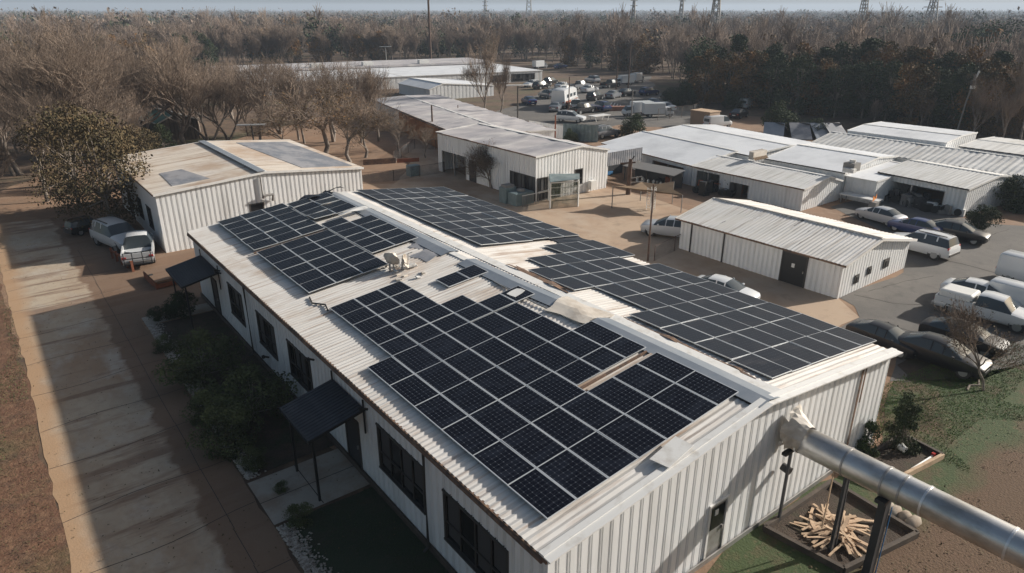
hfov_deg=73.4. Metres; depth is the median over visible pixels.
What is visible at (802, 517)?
split board
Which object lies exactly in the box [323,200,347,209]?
solar module
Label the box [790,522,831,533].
split board
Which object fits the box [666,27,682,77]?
bare tree
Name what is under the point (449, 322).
solar module
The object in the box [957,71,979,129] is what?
leaning mast
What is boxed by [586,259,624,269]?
solar module
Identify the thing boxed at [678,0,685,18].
lattice tower
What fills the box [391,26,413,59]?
bare tree
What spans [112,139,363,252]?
metal building
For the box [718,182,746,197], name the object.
yard machine
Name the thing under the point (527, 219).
solar module
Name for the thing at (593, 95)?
parked car
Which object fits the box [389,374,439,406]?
solar module
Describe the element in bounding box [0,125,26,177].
bare tree
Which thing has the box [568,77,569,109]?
utility pole
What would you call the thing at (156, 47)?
bare tree
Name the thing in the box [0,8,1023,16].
horizon woods
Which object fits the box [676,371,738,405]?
solar module
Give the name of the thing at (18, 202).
dirt ground
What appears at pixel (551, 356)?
solar module
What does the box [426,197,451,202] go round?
solar module
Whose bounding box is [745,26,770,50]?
bare tree
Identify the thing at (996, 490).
lawn
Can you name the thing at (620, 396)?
solar module
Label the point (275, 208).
solar module
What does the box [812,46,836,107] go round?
evergreen tree
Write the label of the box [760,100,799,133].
round bush
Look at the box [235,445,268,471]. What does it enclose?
olive shrub
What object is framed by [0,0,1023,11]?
sky
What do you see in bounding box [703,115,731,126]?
van
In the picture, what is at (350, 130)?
bare tree
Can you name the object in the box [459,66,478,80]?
bare tree
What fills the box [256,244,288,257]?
solar module
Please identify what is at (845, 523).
split board
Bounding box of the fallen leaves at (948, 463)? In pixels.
[761,342,1023,572]
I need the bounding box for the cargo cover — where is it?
[939,283,980,302]
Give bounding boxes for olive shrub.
[151,326,246,397]
[152,333,176,353]
[179,382,229,429]
[185,403,256,462]
[198,361,298,441]
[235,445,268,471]
[272,479,287,494]
[281,501,313,528]
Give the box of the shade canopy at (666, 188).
[611,182,682,212]
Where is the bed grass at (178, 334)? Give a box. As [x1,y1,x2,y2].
[164,317,442,572]
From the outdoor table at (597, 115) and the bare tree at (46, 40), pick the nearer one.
the outdoor table at (597, 115)
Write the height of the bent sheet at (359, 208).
0.206 m
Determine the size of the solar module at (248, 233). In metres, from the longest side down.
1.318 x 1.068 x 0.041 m
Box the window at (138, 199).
[135,195,144,219]
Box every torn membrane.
[409,243,424,248]
[409,249,437,261]
[507,264,569,292]
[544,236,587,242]
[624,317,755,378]
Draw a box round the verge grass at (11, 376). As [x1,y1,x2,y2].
[0,307,30,469]
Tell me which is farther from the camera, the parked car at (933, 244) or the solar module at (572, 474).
the parked car at (933, 244)
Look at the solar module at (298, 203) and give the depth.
42.12 m
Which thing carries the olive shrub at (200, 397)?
on the gravel edging
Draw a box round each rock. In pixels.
[889,504,901,516]
[897,510,911,520]
[904,515,921,527]
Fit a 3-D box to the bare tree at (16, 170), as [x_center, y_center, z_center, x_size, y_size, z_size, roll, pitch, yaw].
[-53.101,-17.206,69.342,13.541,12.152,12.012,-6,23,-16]
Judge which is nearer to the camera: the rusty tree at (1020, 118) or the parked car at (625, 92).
the rusty tree at (1020, 118)
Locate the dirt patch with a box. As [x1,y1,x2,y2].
[898,352,996,381]
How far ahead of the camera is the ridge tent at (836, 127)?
91.40 m
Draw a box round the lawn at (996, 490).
[707,365,1023,572]
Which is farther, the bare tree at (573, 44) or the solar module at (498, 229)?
the bare tree at (573, 44)
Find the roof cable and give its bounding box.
[309,297,328,310]
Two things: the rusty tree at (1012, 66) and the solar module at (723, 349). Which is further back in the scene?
the rusty tree at (1012, 66)
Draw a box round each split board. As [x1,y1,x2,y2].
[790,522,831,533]
[794,521,810,525]
[799,515,823,525]
[801,520,826,530]
[801,529,826,534]
[806,536,846,539]
[809,507,816,529]
[812,525,832,532]
[813,536,830,547]
[815,513,832,521]
[816,508,854,529]
[824,525,860,541]
[826,512,856,518]
[828,516,850,540]
[828,520,851,554]
[828,534,853,556]
[831,518,863,524]
[831,519,869,535]
[832,516,855,546]
[840,534,858,557]
[841,515,843,542]
[847,523,868,527]
[847,530,859,555]
[851,518,873,521]
[852,540,866,552]
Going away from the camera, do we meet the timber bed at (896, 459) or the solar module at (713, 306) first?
the timber bed at (896, 459)
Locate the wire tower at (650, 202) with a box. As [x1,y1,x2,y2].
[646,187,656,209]
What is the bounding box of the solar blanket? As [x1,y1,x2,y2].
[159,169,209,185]
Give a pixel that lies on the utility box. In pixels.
(413, 170)
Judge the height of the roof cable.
0.101 m
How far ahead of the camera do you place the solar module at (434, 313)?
27.58 m
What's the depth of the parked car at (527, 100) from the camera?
123.08 m
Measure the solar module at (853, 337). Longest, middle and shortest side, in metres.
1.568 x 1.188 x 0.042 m
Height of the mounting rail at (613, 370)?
0.430 m
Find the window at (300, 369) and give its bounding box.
[286,339,313,391]
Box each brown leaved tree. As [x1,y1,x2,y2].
[9,100,100,215]
[48,107,152,228]
[97,123,163,153]
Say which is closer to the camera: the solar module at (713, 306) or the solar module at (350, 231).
the solar module at (713, 306)
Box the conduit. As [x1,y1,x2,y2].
[493,281,581,325]
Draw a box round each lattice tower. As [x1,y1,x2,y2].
[482,0,487,16]
[526,0,531,17]
[630,0,637,23]
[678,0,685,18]
[708,0,720,30]
[857,0,868,20]
[921,0,938,26]
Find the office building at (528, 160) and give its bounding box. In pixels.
[435,123,609,201]
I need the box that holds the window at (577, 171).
[574,168,582,184]
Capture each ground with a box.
[0,11,1023,572]
[0,110,1023,572]
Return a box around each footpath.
[41,169,117,218]
[142,303,212,325]
[248,449,368,524]
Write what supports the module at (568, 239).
on the metal building at (703, 501)
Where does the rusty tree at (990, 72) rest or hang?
on the ground at (662, 79)
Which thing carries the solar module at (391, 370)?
on the metal building at (703, 501)
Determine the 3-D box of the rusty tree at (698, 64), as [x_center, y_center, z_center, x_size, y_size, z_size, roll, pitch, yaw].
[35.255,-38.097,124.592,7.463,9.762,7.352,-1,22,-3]
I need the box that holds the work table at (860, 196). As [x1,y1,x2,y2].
[839,192,883,205]
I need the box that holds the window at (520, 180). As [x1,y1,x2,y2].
[510,170,534,200]
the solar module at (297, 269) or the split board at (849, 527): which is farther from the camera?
the solar module at (297, 269)
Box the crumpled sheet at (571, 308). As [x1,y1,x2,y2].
[545,296,613,323]
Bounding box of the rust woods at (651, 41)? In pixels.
[6,17,1021,69]
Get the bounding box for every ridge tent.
[763,121,789,136]
[789,122,812,139]
[810,122,829,138]
[824,122,845,132]
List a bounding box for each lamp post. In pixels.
[236,124,266,139]
[506,84,528,117]
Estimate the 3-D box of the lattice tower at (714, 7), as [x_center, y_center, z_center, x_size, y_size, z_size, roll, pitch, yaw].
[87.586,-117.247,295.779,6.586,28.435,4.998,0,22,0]
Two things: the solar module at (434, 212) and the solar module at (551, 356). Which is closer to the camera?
the solar module at (551, 356)
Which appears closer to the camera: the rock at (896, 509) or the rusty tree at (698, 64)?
the rock at (896, 509)
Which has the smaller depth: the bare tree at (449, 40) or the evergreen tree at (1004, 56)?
the evergreen tree at (1004, 56)
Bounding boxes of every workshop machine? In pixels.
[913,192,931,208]
[919,199,942,212]
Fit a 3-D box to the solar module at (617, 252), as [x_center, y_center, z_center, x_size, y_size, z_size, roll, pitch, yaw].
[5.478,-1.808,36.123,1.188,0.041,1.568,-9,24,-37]
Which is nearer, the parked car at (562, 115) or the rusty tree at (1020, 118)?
the rusty tree at (1020, 118)
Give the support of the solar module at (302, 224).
on the metal building at (703, 501)
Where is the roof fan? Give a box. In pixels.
[842,159,860,173]
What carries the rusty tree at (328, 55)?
on the ground at (662, 79)
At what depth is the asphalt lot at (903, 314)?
43.84 m
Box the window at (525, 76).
[511,73,534,81]
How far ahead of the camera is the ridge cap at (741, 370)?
24.25 m
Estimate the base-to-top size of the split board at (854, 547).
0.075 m
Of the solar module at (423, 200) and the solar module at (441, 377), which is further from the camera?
the solar module at (423, 200)
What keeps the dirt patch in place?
on the asphalt lot at (903, 314)
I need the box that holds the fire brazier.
[868,194,878,206]
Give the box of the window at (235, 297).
[226,281,245,327]
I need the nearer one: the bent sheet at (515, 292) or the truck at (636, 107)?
the bent sheet at (515, 292)
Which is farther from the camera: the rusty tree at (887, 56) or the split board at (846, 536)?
the rusty tree at (887, 56)
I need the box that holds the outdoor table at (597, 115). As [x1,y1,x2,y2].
[588,114,609,121]
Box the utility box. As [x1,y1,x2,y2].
[406,164,420,176]
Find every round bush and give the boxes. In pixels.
[146,305,164,321]
[161,289,197,319]
[563,128,579,141]
[618,113,646,136]
[660,87,680,105]
[670,83,696,104]
[721,90,744,109]
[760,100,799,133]
[802,118,828,137]
[965,204,1004,229]
[993,174,1023,213]
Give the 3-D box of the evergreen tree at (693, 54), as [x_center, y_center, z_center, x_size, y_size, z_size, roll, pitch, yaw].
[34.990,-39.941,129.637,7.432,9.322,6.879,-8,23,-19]
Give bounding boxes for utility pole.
[427,0,431,58]
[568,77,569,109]
[616,56,617,89]
[620,156,641,194]
[625,43,636,87]
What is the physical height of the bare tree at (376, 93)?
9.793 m
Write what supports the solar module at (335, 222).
on the metal building at (703, 501)
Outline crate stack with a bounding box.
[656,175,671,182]
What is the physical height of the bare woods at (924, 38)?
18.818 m
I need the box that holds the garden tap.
[912,452,935,467]
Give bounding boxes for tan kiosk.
[690,108,720,123]
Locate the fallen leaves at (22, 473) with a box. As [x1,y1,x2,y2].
[0,274,60,572]
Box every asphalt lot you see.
[496,75,690,126]
[831,201,1023,382]
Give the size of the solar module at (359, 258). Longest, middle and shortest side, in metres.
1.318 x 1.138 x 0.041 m
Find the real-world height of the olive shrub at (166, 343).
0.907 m
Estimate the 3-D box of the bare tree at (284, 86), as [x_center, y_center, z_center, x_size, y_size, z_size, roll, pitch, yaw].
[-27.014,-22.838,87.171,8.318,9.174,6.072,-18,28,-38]
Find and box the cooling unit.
[499,183,548,206]
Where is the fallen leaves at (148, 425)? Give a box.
[5,234,445,572]
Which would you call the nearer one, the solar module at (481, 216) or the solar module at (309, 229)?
the solar module at (309, 229)
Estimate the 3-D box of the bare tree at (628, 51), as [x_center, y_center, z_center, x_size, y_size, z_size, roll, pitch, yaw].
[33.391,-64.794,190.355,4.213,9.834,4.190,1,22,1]
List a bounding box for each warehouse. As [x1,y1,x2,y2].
[217,57,542,96]
[648,124,824,177]
[764,144,901,197]
[811,131,1023,202]
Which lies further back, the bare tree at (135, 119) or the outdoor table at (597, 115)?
the outdoor table at (597, 115)
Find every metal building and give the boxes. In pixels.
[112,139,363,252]
[165,191,902,572]
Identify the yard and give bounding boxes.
[363,163,858,326]
[394,133,438,174]
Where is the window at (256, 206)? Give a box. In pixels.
[249,202,264,211]
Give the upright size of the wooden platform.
1.003 m
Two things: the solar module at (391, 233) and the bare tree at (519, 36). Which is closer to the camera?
the solar module at (391, 233)
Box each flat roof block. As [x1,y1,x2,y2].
[847,121,977,158]
[959,136,1023,156]
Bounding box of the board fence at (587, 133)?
[529,121,598,141]
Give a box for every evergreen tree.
[146,122,176,149]
[168,32,196,61]
[192,30,215,66]
[198,38,219,67]
[259,34,275,63]
[266,41,284,63]
[366,37,383,60]
[454,39,464,57]
[582,39,600,67]
[679,49,713,91]
[702,46,734,94]
[716,33,748,88]
[751,42,790,102]
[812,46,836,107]
[823,41,866,107]
[837,59,888,118]
[845,37,885,112]
[861,59,913,121]
[904,64,959,126]
[906,53,953,117]
[930,61,985,129]
[931,49,967,116]
[990,50,1013,116]
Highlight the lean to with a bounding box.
[842,161,918,203]
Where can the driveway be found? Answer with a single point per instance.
(195, 502)
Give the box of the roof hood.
[749,149,767,160]
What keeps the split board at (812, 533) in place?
on the split board at (801, 526)
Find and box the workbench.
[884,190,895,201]
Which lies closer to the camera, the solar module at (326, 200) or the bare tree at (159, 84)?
the solar module at (326, 200)
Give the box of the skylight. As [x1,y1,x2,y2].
[237,142,351,167]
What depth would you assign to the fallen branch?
31.44 m
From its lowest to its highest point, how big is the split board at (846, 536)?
0.200 m
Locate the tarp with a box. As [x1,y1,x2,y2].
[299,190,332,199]
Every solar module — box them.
[217,216,243,225]
[223,219,250,229]
[228,224,256,233]
[234,228,263,239]
[240,209,265,218]
[241,233,270,244]
[246,213,272,223]
[247,238,277,249]
[252,217,279,227]
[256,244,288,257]
[258,222,286,232]
[262,203,288,212]
[264,250,296,263]
[266,226,293,236]
[268,207,294,216]
[271,230,301,242]
[272,256,305,270]
[275,211,301,220]
[281,214,309,225]
[281,237,312,249]
[281,262,314,276]
[287,198,312,207]
[288,219,316,229]
[289,268,324,284]
[290,242,321,255]
[293,201,319,212]
[295,224,324,235]
[298,248,330,261]
[299,275,335,292]
[300,205,327,215]
[306,230,336,241]
[307,210,335,218]
[307,253,340,267]
[310,192,333,200]
[314,197,340,204]
[314,235,345,247]
[316,259,350,274]
[320,217,349,228]
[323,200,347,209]
[323,240,355,252]
[326,266,362,282]
[328,222,356,232]
[329,202,356,213]
[329,298,363,315]
[332,246,364,258]
[336,226,365,237]
[340,306,376,324]
[342,251,375,265]
[345,230,375,242]
[350,215,379,225]
[352,315,389,335]
[353,235,384,247]
[353,257,387,273]
[354,290,387,305]
[356,189,380,194]
[359,219,387,229]
[362,240,394,252]
[365,324,402,345]
[366,297,401,314]
[367,194,392,199]
[367,356,413,385]
[368,223,397,234]
[372,189,395,193]
[377,228,406,239]
[378,281,411,296]
[378,306,414,323]
[378,334,417,355]
[379,199,404,205]
[384,193,408,198]
[387,232,417,244]
[389,188,412,192]
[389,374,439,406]
[390,288,424,304]
[391,204,418,211]
[391,314,428,333]
[392,344,441,373]
[395,198,419,203]
[399,193,424,197]
[402,296,437,313]
[403,188,425,192]
[404,210,433,216]
[405,323,443,343]
[408,203,434,209]
[411,198,437,202]
[414,394,467,429]
[415,192,439,197]
[415,361,468,393]
[416,304,453,322]
[418,187,438,191]
[418,216,447,222]
[419,333,468,360]
[422,209,449,215]
[424,203,450,208]
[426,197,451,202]
[429,191,452,196]
[430,313,468,332]
[431,187,454,190]
[432,222,462,229]
[435,272,469,286]
[436,215,464,221]
[438,208,464,214]
[440,202,465,207]
[440,295,476,311]
[441,196,465,201]
[441,380,496,415]
[442,416,499,455]
[443,191,467,195]
[443,349,494,378]
[446,322,493,348]
[447,228,480,236]
[450,221,479,227]
[451,213,480,220]
[454,207,480,212]
[454,303,492,321]
[455,196,479,200]
[455,201,479,206]
[456,264,487,278]
[464,236,498,244]
[465,227,497,235]
[467,220,496,226]
[468,213,494,219]
[469,200,493,205]
[469,206,494,212]
[469,366,525,399]
[469,400,529,440]
[470,337,521,365]
[471,312,518,336]
[472,441,534,484]
[478,293,514,311]
[482,211,510,217]
[482,218,512,225]
[482,234,515,243]
[483,226,514,233]
[484,205,510,210]
[495,302,542,325]
[496,326,547,353]
[497,211,523,216]
[497,354,551,384]
[498,217,526,224]
[499,386,558,422]
[500,225,529,231]
[500,233,532,241]
[500,285,534,301]
[501,423,566,467]
[507,468,576,519]
[513,216,541,222]
[514,223,541,230]
[515,231,548,239]
[521,316,570,341]
[524,342,578,371]
[526,371,585,406]
[527,255,565,266]
[528,267,568,279]
[529,222,559,228]
[531,229,563,238]
[531,407,595,448]
[537,449,608,499]
[544,243,580,252]
[546,253,582,263]
[547,228,578,236]
[549,330,602,358]
[550,264,588,275]
[550,276,593,289]
[555,359,601,385]
[560,392,623,430]
[561,242,596,250]
[564,251,601,260]
[567,261,607,272]
[568,431,638,478]
[571,273,612,286]
[572,321,622,345]
[577,240,612,248]
[580,346,625,371]
[583,249,618,258]
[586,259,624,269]
[587,377,649,413]
[590,271,630,282]
[595,283,639,297]
[597,414,666,457]
[600,247,634,256]
[604,257,640,267]
[604,336,645,357]
[608,268,649,279]
[613,363,673,397]
[614,280,658,293]
[621,294,667,309]
[625,398,692,439]
[627,265,665,276]
[629,310,679,327]
[634,278,674,290]
[637,352,694,382]
[642,291,685,305]
[643,263,681,274]
[650,275,691,286]
[650,306,699,322]
[652,383,717,421]
[660,287,704,301]
[660,323,713,343]
[667,272,707,283]
[669,302,717,317]
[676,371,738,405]
[678,284,720,297]
[681,319,732,337]
[688,298,733,313]
[694,338,750,359]
[696,281,736,293]
[700,314,750,331]
[706,294,752,309]
[715,332,769,352]
[720,310,768,326]
[723,291,766,305]
[731,353,791,378]
[735,327,788,346]
[738,306,785,322]
[752,347,810,371]
[753,323,804,340]
[755,302,801,317]
[770,318,821,335]
[772,342,828,363]
[787,313,836,330]
[789,336,845,357]
[807,331,861,351]
[824,327,876,345]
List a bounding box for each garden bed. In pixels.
[156,311,333,474]
[283,487,448,572]
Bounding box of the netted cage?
[548,174,579,207]
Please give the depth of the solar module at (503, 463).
19.14 m
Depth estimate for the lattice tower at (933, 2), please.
338.38 m
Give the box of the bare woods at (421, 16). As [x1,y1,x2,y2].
[0,6,1023,39]
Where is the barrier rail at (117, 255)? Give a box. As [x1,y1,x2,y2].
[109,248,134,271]
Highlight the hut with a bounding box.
[675,197,917,298]
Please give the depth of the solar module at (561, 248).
35.76 m
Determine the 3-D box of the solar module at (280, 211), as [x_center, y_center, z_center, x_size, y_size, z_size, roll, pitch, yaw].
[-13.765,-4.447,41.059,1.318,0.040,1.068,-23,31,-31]
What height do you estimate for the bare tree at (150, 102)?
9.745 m
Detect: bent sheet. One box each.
[338,206,369,214]
[507,288,524,296]
[649,436,693,467]
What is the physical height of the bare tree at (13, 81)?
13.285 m
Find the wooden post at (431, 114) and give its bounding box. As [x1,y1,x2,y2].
[431,105,432,121]
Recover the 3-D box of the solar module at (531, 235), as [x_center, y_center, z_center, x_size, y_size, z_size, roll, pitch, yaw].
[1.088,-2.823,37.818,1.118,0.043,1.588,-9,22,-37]
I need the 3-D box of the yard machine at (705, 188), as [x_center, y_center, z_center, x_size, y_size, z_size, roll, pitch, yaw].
[18.311,-9.392,64.332,2.524,1.299,1.951,-8,23,-19]
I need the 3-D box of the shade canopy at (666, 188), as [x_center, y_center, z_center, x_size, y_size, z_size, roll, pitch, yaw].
[11.906,-7.866,59.611,5.892,2.000,3.750,8,23,19]
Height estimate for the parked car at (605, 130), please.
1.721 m
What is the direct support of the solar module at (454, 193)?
on the metal building at (703, 501)
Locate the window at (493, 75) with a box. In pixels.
[490,75,504,82]
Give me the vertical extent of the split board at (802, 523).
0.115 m
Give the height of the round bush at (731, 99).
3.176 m
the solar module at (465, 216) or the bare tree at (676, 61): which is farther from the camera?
the bare tree at (676, 61)
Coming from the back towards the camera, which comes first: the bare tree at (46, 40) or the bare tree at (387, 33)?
the bare tree at (387, 33)
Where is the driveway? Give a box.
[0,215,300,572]
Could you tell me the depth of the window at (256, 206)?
51.63 m
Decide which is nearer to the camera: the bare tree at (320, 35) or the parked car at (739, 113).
the parked car at (739, 113)
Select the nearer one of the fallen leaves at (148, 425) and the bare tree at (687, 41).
the fallen leaves at (148, 425)
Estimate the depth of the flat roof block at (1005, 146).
69.72 m
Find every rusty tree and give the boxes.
[13,41,37,57]
[98,34,130,55]
[120,39,137,68]
[132,42,146,68]
[134,41,156,68]
[283,39,303,62]
[308,35,328,62]
[312,38,333,61]
[347,33,367,60]
[367,31,389,60]
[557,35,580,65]
[604,37,628,70]
[621,38,639,70]
[631,34,656,73]
[636,45,657,72]
[685,48,727,103]
[709,51,749,105]
[728,49,774,108]
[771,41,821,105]
[796,56,844,115]
[850,40,910,114]
[884,44,939,116]
[885,61,940,124]
[941,45,999,119]
[944,55,1020,134]
[967,69,1023,136]
[992,59,1022,123]
[999,72,1023,136]
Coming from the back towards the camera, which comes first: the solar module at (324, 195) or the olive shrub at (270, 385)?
the solar module at (324, 195)
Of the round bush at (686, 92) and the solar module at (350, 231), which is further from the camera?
the round bush at (686, 92)
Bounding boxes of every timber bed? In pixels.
[762,479,919,572]
[866,434,944,474]
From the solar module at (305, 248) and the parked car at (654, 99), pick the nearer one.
the solar module at (305, 248)
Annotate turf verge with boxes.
[0,283,70,572]
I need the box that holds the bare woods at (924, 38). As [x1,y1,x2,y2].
[0,2,1023,95]
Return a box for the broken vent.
[383,252,411,270]
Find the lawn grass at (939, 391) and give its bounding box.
[872,343,1023,471]
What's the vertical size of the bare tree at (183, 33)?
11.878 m
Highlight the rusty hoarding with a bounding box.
[363,158,418,164]
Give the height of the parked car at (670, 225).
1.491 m
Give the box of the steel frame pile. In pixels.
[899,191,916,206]
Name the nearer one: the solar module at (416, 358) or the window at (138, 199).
the solar module at (416, 358)
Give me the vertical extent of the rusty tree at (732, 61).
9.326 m
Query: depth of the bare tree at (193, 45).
188.32 m
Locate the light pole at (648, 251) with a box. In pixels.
[647,184,654,260]
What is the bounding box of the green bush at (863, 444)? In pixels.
[855,419,882,457]
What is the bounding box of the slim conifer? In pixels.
[879,390,922,455]
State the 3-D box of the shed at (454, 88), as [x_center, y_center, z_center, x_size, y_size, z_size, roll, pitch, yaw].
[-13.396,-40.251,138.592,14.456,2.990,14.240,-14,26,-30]
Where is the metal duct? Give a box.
[778,404,1023,572]
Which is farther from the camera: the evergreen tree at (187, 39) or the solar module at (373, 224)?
the evergreen tree at (187, 39)
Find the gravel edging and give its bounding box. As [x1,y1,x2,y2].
[147,323,332,572]
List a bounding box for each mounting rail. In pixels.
[253,230,324,253]
[580,351,651,390]
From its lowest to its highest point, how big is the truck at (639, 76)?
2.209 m
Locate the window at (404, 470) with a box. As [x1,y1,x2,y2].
[375,422,425,514]
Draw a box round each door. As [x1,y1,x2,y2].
[210,277,221,313]
[345,418,362,468]
[469,160,475,182]
[702,493,730,560]
[778,250,808,287]
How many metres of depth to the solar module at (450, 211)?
41.85 m
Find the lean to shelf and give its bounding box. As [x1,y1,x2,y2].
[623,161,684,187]
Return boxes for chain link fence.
[363,162,444,179]
[654,234,680,260]
[657,101,704,119]
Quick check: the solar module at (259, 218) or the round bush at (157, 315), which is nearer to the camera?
the round bush at (157, 315)
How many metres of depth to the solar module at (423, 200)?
44.17 m
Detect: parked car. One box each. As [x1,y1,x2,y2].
[63,215,92,235]
[88,215,135,253]
[521,96,536,104]
[523,80,537,86]
[532,80,550,89]
[538,89,551,98]
[543,77,558,84]
[549,102,561,111]
[553,63,567,68]
[554,82,567,87]
[556,109,585,122]
[569,102,596,114]
[580,85,598,92]
[584,75,600,82]
[586,90,603,100]
[590,100,611,111]
[597,124,619,138]
[605,90,621,98]
[618,88,635,96]
[639,86,659,95]
[640,215,680,236]
[647,98,660,101]
[664,101,676,110]
[698,274,760,298]
[729,108,748,118]
[845,319,916,358]
[855,205,907,226]
[887,216,942,232]
[892,228,960,259]
[898,330,992,378]
[918,316,1009,357]
[933,219,990,245]
[939,277,1020,306]
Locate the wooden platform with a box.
[143,264,176,289]
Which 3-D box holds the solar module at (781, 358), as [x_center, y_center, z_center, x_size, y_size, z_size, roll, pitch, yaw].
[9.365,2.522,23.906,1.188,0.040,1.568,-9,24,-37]
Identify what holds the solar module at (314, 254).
on the metal building at (703, 501)
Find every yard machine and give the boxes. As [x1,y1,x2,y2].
[692,179,718,195]
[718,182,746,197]
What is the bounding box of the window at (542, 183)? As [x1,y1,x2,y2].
[537,177,560,200]
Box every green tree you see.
[683,35,725,89]
[937,22,1000,53]
[970,18,1023,48]
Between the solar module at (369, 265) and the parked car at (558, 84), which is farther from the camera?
the parked car at (558, 84)
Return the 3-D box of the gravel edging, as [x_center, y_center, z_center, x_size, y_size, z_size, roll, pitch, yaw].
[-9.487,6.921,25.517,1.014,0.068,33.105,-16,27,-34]
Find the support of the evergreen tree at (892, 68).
on the ground at (662, 79)
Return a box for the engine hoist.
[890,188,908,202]
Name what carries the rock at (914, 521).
on the lawn at (996, 490)
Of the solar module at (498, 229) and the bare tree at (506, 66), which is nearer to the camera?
the solar module at (498, 229)
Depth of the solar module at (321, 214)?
39.73 m
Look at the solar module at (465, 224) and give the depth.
38.80 m
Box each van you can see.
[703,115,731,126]
[740,97,754,108]
[989,276,1023,307]
[995,250,1023,281]
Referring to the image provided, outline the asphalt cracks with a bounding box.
[857,230,1006,329]
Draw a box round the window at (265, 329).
[255,310,278,360]
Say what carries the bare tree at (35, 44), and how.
on the ground at (662, 79)
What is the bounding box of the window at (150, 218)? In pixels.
[145,204,154,230]
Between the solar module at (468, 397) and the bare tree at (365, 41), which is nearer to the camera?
the solar module at (468, 397)
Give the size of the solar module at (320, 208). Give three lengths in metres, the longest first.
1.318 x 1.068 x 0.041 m
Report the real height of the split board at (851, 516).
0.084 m
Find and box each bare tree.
[0,4,157,183]
[0,39,60,89]
[0,59,61,119]
[0,66,52,175]
[0,82,72,201]
[0,109,29,152]
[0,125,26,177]
[4,76,135,157]
[20,29,80,62]
[27,35,53,56]
[34,50,126,122]
[65,88,152,166]
[89,38,219,151]
[96,31,127,55]
[110,29,220,144]
[118,56,257,140]
[123,68,207,112]
[143,33,155,58]
[146,42,162,57]
[148,58,206,116]
[167,34,190,54]
[175,36,205,61]
[177,27,197,43]
[184,73,271,139]
[185,73,202,131]
[204,57,240,118]
[209,52,315,133]
[213,62,230,102]
[220,82,251,135]
[222,35,242,63]
[223,56,286,139]
[226,34,243,63]
[236,105,305,139]
[244,30,260,62]
[244,67,370,153]
[251,24,274,61]
[260,60,308,139]
[265,73,323,143]
[266,24,297,63]
[269,25,301,63]
[286,54,370,141]
[310,29,331,44]
[310,92,401,162]
[315,28,330,61]
[317,62,391,142]
[327,94,407,157]
[337,26,358,60]
[346,63,404,141]
[362,35,368,57]
[363,28,383,50]
[379,24,399,59]
[379,112,414,150]
[383,41,401,55]
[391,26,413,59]
[392,31,404,55]
[405,121,437,157]
[406,30,419,58]
[423,29,436,58]
[431,36,437,54]
[442,27,453,57]
[447,29,476,56]
[454,138,496,187]
[458,27,505,107]
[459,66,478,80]
[461,34,475,57]
[474,20,489,59]
[475,26,486,58]
[485,22,515,60]
[488,52,513,111]
[494,37,504,58]
[512,26,539,60]
[514,30,529,60]
[519,25,534,60]
[526,28,533,53]
[544,25,561,62]
[567,31,579,65]
[571,33,582,65]
[572,33,583,58]
[584,25,600,68]
[594,32,608,68]
[614,27,639,69]
[626,34,640,70]
[664,28,687,78]
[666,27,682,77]
[670,40,683,80]
[675,34,719,66]
[675,40,713,65]
[713,42,757,77]
[717,38,737,61]
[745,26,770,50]
[773,40,793,96]
[783,41,800,61]
[809,37,837,79]
[832,41,856,80]
[847,35,879,58]
[868,99,886,121]
[883,31,917,70]
[916,85,941,125]
[931,293,1023,390]
[933,39,967,63]
[954,48,995,59]
[966,71,1006,131]
[974,51,1011,83]
[990,63,1023,137]
[1013,60,1023,139]
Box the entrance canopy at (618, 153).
[597,143,642,182]
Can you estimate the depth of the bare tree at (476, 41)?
227.03 m
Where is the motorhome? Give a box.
[551,85,577,107]
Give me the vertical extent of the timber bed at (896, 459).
0.220 m
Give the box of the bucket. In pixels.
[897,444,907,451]
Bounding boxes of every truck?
[120,230,155,265]
[532,60,547,68]
[568,80,589,89]
[569,99,579,106]
[599,79,620,87]
[615,74,634,84]
[621,100,653,116]
[630,72,643,82]
[641,102,673,117]
[931,290,1023,333]
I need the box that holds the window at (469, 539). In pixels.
[442,488,508,572]
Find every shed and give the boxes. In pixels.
[139,108,199,142]
[371,95,556,147]
[398,78,494,98]
[601,131,738,184]
[691,155,843,210]
[878,159,1023,214]
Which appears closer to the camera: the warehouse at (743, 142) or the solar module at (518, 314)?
the solar module at (518, 314)
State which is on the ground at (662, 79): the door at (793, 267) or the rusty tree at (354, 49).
the rusty tree at (354, 49)
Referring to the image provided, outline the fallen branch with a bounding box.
[966,379,979,389]

